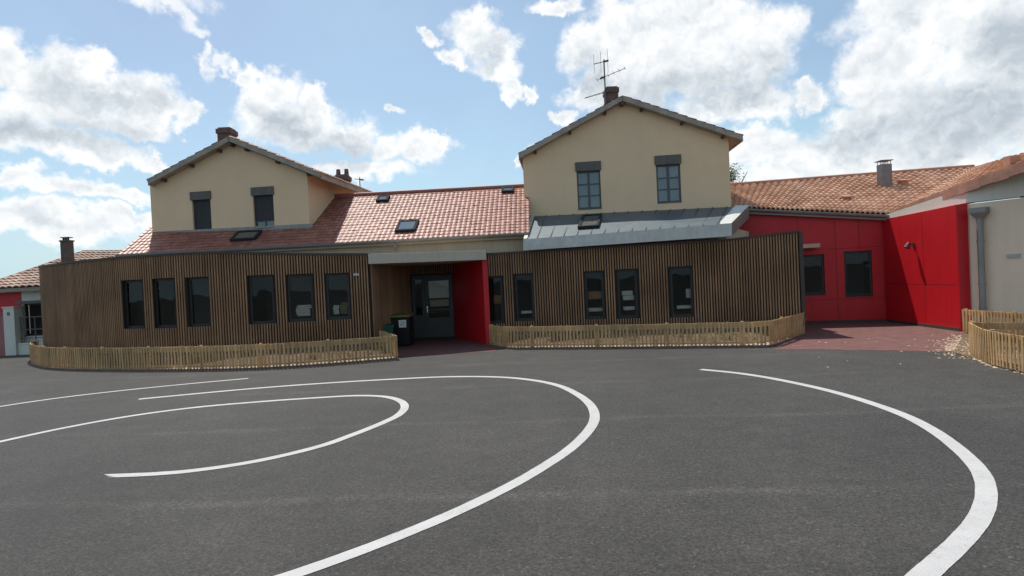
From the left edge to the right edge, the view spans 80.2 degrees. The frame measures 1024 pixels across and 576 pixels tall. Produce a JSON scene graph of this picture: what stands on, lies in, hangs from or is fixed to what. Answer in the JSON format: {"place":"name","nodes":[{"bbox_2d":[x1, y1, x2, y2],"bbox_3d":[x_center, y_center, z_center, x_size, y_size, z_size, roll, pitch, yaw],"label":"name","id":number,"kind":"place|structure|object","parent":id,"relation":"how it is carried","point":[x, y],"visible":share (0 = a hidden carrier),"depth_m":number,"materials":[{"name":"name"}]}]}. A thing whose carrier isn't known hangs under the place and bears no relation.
{"place":"outdoors","nodes":[
{"label":"outdoors","id":0,"kind":"place"},
{"bbox_2d":[398,337,495,356],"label":"pavement","id":1,"kind":"structure","parent":0,"point":[435,346],"depth_m":19.76,"materials":[{"name":"red brick"}]},
{"bbox_2d":[379,331,397,357],"bbox_3d":[-3.694,1.679,18.147,0.132,0.696,2.070,-3,1,-23],"label":"picket fence","id":2,"kind":"object","parent":1,"relation":"on","point":[382,333],"visible":0.52,"depth_m":18.12,"materials":[{"name":"brown wood"}]},
{"bbox_2d":[383,324,393,333],"bbox_3d":[-4.160,1.611,20.145,0.530,0.818,0.588,-3,1,-11],"label":"wheelie bin","id":3,"kind":"object","parent":1,"relation":"on","point":[388,328],"visible":0.35,"depth_m":19.91,"materials":[{"name":"green plastic"}]},
{"bbox_2d":[390,313,413,345],"bbox_3d":[-3.759,1.430,20.949,0.700,1.118,0.816,-3,1,3],"label":"wheelie bin","id":4,"kind":"object","parent":1,"relation":"on","point":[403,327],"visible":0.94,"depth_m":20.63,"materials":[{"name":"black plastic"}]},
{"bbox_2d":[0,305,1023,575],"bbox_3d":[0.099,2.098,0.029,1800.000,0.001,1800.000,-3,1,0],"label":"ground","id":5,"kind":"structure","parent":0,"point":[676,463],"depth_m":6.86,"materials":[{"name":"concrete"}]},
{"bbox_2d":[0,313,5,355],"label":"garden wall","id":6,"kind":"structure","parent":5,"relation":"on","point":[2,345],"depth_m":24.52,"materials":[{"name":"pink paint"}]},
{"bbox_2d":[1,306,23,355],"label":"gate pillar","id":7,"kind":"structure","parent":5,"relation":"on","point":[12,328],"depth_m":24.45,"materials":[{"name":"paint"}]},
{"bbox_2d":[17,342,42,354],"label":"wall","id":8,"kind":"structure","parent":5,"relation":"on","point":[23,348],"depth_m":24.55,"materials":[{"name":"grey paint"}]},
{"bbox_2d":[19,316,42,342],"bbox_3d":[-19.326,1.678,24.658,1.250,1.049,0.044,-3,1,0],"label":"metal railing","id":9,"kind":"object","parent":8,"relation":"on","point":[35,337],"visible":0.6,"depth_m":24.64,"materials":[{"name":"grey metal"}]},
{"bbox_2d":[0,237,121,342],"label":"distant house","id":10,"kind":"structure","parent":5,"relation":"on","point":[21,288],"depth_m":25.31,"materials":[{"name":"red tile"}]},
{"bbox_2d":[24,303,42,335],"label":"window","id":11,"kind":"structure","parent":10,"relation":"in","point":[26,310],"depth_m":25.08,"materials":[{"name":"grey metal"}]},
{"bbox_2d":[0,378,247,406],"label":"painted line","id":12,"kind":"object","parent":5,"relation":"on","point":[119,390],"visible":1,"depth_m":13.72,"materials":[{"name":"paint"}]},
{"bbox_2d":[0,395,408,477],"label":"painted line","id":13,"kind":"object","parent":5,"relation":"on","point":[404,405],"visible":1,"depth_m":8.88,"materials":[{"name":"paint"}]},
{"bbox_2d":[28,358,396,371],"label":"kerb","id":14,"kind":"structure","parent":5,"relation":"on","point":[216,369],"depth_m":16.83,"materials":[{"name":"grey concrete"}]},
{"bbox_2d":[29,336,396,368],"bbox_3d":[-10.786,2.006,18.633,15.134,0.696,2.512,-2,1,20],"label":"picket fence","id":15,"kind":"object","parent":5,"relation":"on","point":[42,358],"visible":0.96,"depth_m":16.92,"materials":[{"name":"brown wood"}]},
{"bbox_2d":[50,343,392,368],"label":"mulch","id":16,"kind":"object","parent":5,"relation":"on","point":[298,354],"visible":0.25,"depth_m":17.44,"materials":[{"name":"brown wood"}]},
{"bbox_2d":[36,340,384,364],"bbox_3d":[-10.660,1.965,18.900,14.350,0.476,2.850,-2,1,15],"label":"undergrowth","id":17,"kind":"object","parent":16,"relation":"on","point":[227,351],"visible":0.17,"depth_m":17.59,"materials":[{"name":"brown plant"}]},
{"bbox_2d":[53,357,392,368],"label":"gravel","id":18,"kind":"structure","parent":5,"relation":"on","point":[256,366],"depth_m":16.79,"materials":[{"name":"grey gravel"}]},
{"bbox_2d":[146,127,372,232],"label":"gabled house","id":19,"kind":"structure","parent":5,"relation":"on","point":[228,180],"depth_m":22.30,"materials":[{"name":"paint"}]},
{"bbox_2d":[254,220,273,228],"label":"window","id":20,"kind":"structure","parent":19,"relation":"in","point":[265,221],"depth_m":22.28,"materials":[{"name":"grey metal"}]},
{"bbox_2d":[138,376,599,575],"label":"painted line","id":21,"kind":"object","parent":5,"relation":"on","point":[583,435],"visible":1,"depth_m":5.97,"materials":[{"name":"paint"}]},
{"bbox_2d":[38,205,806,354],"bbox_3d":[-4.811,-0.229,22.373,28.384,4.496,9.592,-3,1,11],"label":"school extension","id":22,"kind":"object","parent":5,"relation":"on","point":[733,272],"visible":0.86,"depth_m":19.35,"materials":[{"name":"wood"}]},
{"bbox_2d":[124,280,143,328],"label":"window","id":23,"kind":"structure","parent":22,"relation":"in","point":[133,281],"depth_m":19.10,"materials":[{"name":"black metal"}]},
{"bbox_2d":[154,278,175,328],"bbox_3d":[-10.702,0.480,18.784,0.721,1.530,0.170,-3,1,7],"label":"window","id":24,"kind":"structure","parent":22,"relation":"in","point":[159,326],"depth_m":18.84,"materials":[{"name":"black metal"}]},
{"bbox_2d":[188,277,210,326],"bbox_3d":[-9.569,0.433,18.681,0.718,1.512,0.170,-3,1,3],"label":"window","id":25,"kind":"structure","parent":22,"relation":"in","point":[201,278],"depth_m":18.72,"materials":[{"name":"black metal"}]},
{"bbox_2d":[249,275,274,324],"bbox_3d":[-7.683,0.365,18.691,0.746,1.494,0.170,-3,1,-4],"label":"window","id":26,"kind":"structure","parent":22,"relation":"in","point":[264,276],"depth_m":18.71,"materials":[{"name":"black metal"}]},
{"bbox_2d":[287,274,313,322],"bbox_3d":[-6.531,0.317,18.788,0.766,1.462,0.170,-3,1,-6],"label":"window","id":27,"kind":"structure","parent":22,"relation":"in","point":[304,275],"depth_m":18.80,"materials":[{"name":"black metal"}]},
{"bbox_2d":[296,304,311,315],"bbox_3d":[-6.527,0.703,19.175,0.496,0.340,0.300,-3,1,-5],"label":"paper stack","id":28,"kind":"object","parent":22,"relation":"in","point":[303,310],"visible":0.82,"depth_m":19.03,"materials":[{"name":"white paper"}]},
{"bbox_2d":[115,184,529,256],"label":"roof","id":29,"kind":"structure","parent":22,"relation":"on","point":[492,219],"depth_m":21.63,"materials":[{"name":"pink tile"}]},
{"bbox_2d":[333,305,340,313],"bbox_3d":[-5.557,0.683,19.294,0.201,0.276,0.300,-3,1,-8],"label":"paper stack","id":30,"kind":"object","parent":22,"relation":"in","point":[336,309],"visible":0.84,"depth_m":19.15,"materials":[{"name":"white paper"}]},
{"bbox_2d":[325,273,350,319],"bbox_3d":[-5.408,0.270,18.923,0.713,1.433,0.170,-3,1,-8],"label":"window","id":31,"kind":"structure","parent":22,"relation":"in","point":[343,274],"depth_m":18.94,"materials":[{"name":"black metal"}]},
{"bbox_2d":[340,302,348,313],"bbox_3d":[-5.313,0.629,19.326,0.271,0.360,0.300,-3,1,-8],"label":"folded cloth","id":32,"kind":"object","parent":22,"relation":"in","point":[344,307],"visible":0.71,"depth_m":19.18,"materials":[{"name":"green fabric"}]},
{"bbox_2d":[424,276,454,337],"bbox_3d":[-2.780,0.728,23.278,1.048,2.310,0.135,-3,1,-2],"label":"door","id":33,"kind":"structure","parent":22,"relation":"in","point":[442,326],"depth_m":23.30,"materials":[{"name":"grey paint"}]},
{"bbox_2d":[488,276,503,323],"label":"window","id":34,"kind":"structure","parent":22,"relation":"in","point":[491,322],"depth_m":20.31,"materials":[{"name":"black metal"}]},
{"bbox_2d":[494,295,500,303],"bbox_3d":[-0.466,0.385,20.553,0.292,0.286,0.030,-3,1,10],"label":"cork board","id":35,"kind":"object","parent":22,"relation":"attached to","point":[497,299],"visible":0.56,"depth_m":20.54,"materials":[{"name":"brown"}]},
{"bbox_2d":[515,274,534,321],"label":"window","id":36,"kind":"structure","parent":22,"relation":"in","point":[516,288],"depth_m":20.18,"materials":[{"name":"black metal"}]},
{"bbox_2d":[521,310,532,313],"bbox_3d":[0.515,0.806,20.526,0.377,0.085,0.300,-3,1,10],"label":"shelf board","id":37,"kind":"object","parent":22,"relation":"attached to","point":[526,311],"visible":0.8,"depth_m":20.40,"materials":[{"name":"wood"}]},
{"bbox_2d":[584,271,604,319],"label":"window","id":38,"kind":"structure","parent":22,"relation":"in","point":[593,272],"depth_m":19.77,"materials":[{"name":"black metal"}]},
{"bbox_2d":[588,291,601,298],"bbox_3d":[2.731,0.237,19.986,0.472,0.254,0.030,-3,1,10],"label":"cork board","id":39,"kind":"object","parent":22,"relation":"attached to","point":[594,294],"visible":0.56,"depth_m":19.97,"materials":[{"name":"brown"}]},
{"bbox_2d":[588,307,602,311],"bbox_3d":[2.792,0.708,20.123,0.501,0.113,0.300,-3,1,10],"label":"shelf board","id":40,"kind":"object","parent":22,"relation":"attached to","point":[596,309],"visible":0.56,"depth_m":19.99,"materials":[{"name":"wood"}]},
{"bbox_2d":[622,290,633,299],"bbox_3d":[3.795,0.238,19.935,0.390,0.299,0.300,-3,1,10],"label":"storage box","id":41,"kind":"object","parent":22,"relation":"in","point":[628,295],"visible":1,"depth_m":19.79,"materials":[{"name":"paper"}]},
{"bbox_2d":[617,269,638,318],"bbox_3d":[3.720,0.196,19.557,0.635,1.583,0.170,-3,1,10],"label":"window","id":42,"kind":"structure","parent":22,"relation":"in","point":[628,270],"depth_m":19.57,"materials":[{"name":"black metal"}]},
{"bbox_2d":[623,306,634,309],"bbox_3d":[3.839,0.657,19.937,0.375,0.115,0.300,-3,1,10],"label":"shelf board","id":43,"kind":"object","parent":22,"relation":"attached to","point":[628,307],"visible":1,"depth_m":19.79,"materials":[{"name":"wood"}]},
{"bbox_2d":[670,266,694,317],"bbox_3d":[5.382,0.133,19.262,0.694,1.600,0.170,-3,1,10],"label":"window","id":44,"kind":"structure","parent":22,"relation":"in","point":[671,268],"depth_m":19.28,"materials":[{"name":"black metal"}]},
{"bbox_2d":[676,305,690,308],"bbox_3d":[5.545,0.605,19.635,0.458,0.102,0.300,-3,1,10],"label":"shelf board","id":45,"kind":"object","parent":22,"relation":"attached to","point":[682,306],"visible":0.86,"depth_m":19.50,"materials":[{"name":"wood"}]},
{"bbox_2d":[686,289,690,297],"bbox_3d":[5.659,0.168,19.468,0.169,0.290,0.030,-3,1,10],"label":"paper sheet","id":46,"kind":"object","parent":22,"relation":"attached to","point":[688,293],"visible":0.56,"depth_m":19.45,"materials":[{"name":"white paper"}]},
{"bbox_2d":[518,86,743,249],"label":"gabled house","id":47,"kind":"structure","parent":5,"relation":"on","point":[616,153],"depth_m":22.55,"materials":[{"name":"paint"}]},
{"bbox_2d":[576,170,601,209],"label":"window","id":48,"kind":"structure","parent":47,"relation":"in","point":[588,172],"depth_m":22.75,"materials":[{"name":"grey glass"}]},
{"bbox_2d":[585,52,625,103],"bbox_3d":[3.550,-8.009,23.320,1.627,2.351,0.684,-3,1,4],"label":"tv aerial","id":49,"kind":"object","parent":47,"relation":"attached to","point":[604,76],"visible":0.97,"depth_m":23.32,"materials":[{"name":"metal"}]},
{"bbox_2d":[656,164,681,202],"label":"window","id":50,"kind":"structure","parent":47,"relation":"in","point":[668,178],"depth_m":22.50,"materials":[{"name":"grey glass"}]},
{"bbox_2d":[492,336,794,346],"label":"gravel","id":51,"kind":"structure","parent":5,"relation":"on","point":[767,343],"depth_m":17.15,"materials":[{"name":"beige gravel"}]},
{"bbox_2d":[489,312,804,347],"bbox_3d":[4.005,1.323,17.762,9.777,0.696,2.803,-3,1,5],"label":"picket fence","id":52,"kind":"object","parent":5,"relation":"on","point":[791,327],"visible":0.92,"depth_m":17.21,"materials":[{"name":"brown wood"}]},
{"bbox_2d":[495,326,799,348],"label":"mulch","id":53,"kind":"object","parent":5,"relation":"on","point":[725,331],"visible":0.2,"depth_m":17.85,"materials":[{"name":"brown wood"}]},
{"bbox_2d":[498,315,806,340],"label":"undergrowth","id":54,"kind":"object","parent":53,"relation":"on","point":[648,333],"visible":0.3,"depth_m":17.88,"materials":[{"name":"brown plant"}]},
{"bbox_2d":[488,332,807,349],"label":"kerb","id":55,"kind":"structure","parent":5,"relation":"on","point":[716,346],"depth_m":17.09,"materials":[{"name":"grey concrete"}]},
{"bbox_2d":[730,163,747,182],"bbox_3d":[13.241,-3.238,35.946,3.616,8.456,4.076,-2,1,34],"label":"tree","id":56,"kind":"object","parent":5,"relation":"on","point":[732,174],"visible":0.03,"depth_m":35.75,"materials":[{"name":"green plant"}]},
{"bbox_2d":[700,369,997,575],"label":"painted line","id":57,"kind":"object","parent":5,"relation":"on","point":[954,546],"visible":1,"depth_m":5.12,"materials":[{"name":"paint"}]},
{"bbox_2d":[730,153,1023,332],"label":"school wing","id":58,"kind":"structure","parent":5,"relation":"on","point":[861,262],"depth_m":21.05,"materials":[{"name":"red paint"}]},
{"bbox_2d":[804,254,825,294],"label":"window","id":59,"kind":"structure","parent":58,"relation":"in","point":[822,258],"depth_m":22.00,"materials":[{"name":"black metal"}]},
{"bbox_2d":[844,250,872,296],"bbox_3d":[12.331,-0.512,21.672,0.887,1.616,0.160,-2,1,15],"label":"window","id":60,"kind":"structure","parent":58,"relation":"in","point":[867,251],"depth_m":21.65,"materials":[{"name":"black metal"}]},
{"bbox_2d":[904,242,914,248],"bbox_3d":[12.786,-1.367,19.588,0.313,0.227,0.180,-3,1,0],"label":"wall lamp","id":61,"kind":"object","parent":58,"relation":"attached to","point":[907,245],"visible":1,"depth_m":19.54,"materials":[{"name":"grey metal"}]},
{"bbox_2d":[793,332,1022,373],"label":"wood chips","id":62,"kind":"object","parent":5,"relation":"on","point":[954,347],"visible":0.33,"depth_m":14.09,"materials":[{"name":"beige wood"}]},
{"bbox_2d":[953,333,1023,372],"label":"soil","id":63,"kind":"structure","parent":5,"relation":"on","point":[965,339],"depth_m":13.57,"materials":[{"name":"brown soil"}]},
{"bbox_2d":[962,309,1023,335],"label":"picket fence","id":64,"kind":"object","parent":63,"relation":"on","point":[1014,316],"visible":0.55,"depth_m":16.05,"materials":[{"name":"beige wood"}]},
{"bbox_2d":[968,321,1023,371],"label":"picket fence","id":65,"kind":"object","parent":63,"relation":"on","point":[979,338],"visible":0.99,"depth_m":11.56,"materials":[{"name":"beige wood"}]},
{"bbox_2d":[969,321,1023,351],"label":"undergrowth","id":66,"kind":"object","parent":63,"relation":"on","point":[1007,326],"visible":0.4,"depth_m":13.15,"materials":[{"name":"plant"}]},
{"bbox_2d":[0,0,1023,277],"label":"sky","id":67,"kind":"structure","parent":0,"point":[99,98],"materials":[{"name":"blue"}]},
{"bbox_2d":[775,322,964,351],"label":"pavement","id":68,"kind":"structure","parent":0,"point":[885,335],"depth_m":16.95,"materials":[{"name":"red brick"}]}
]}

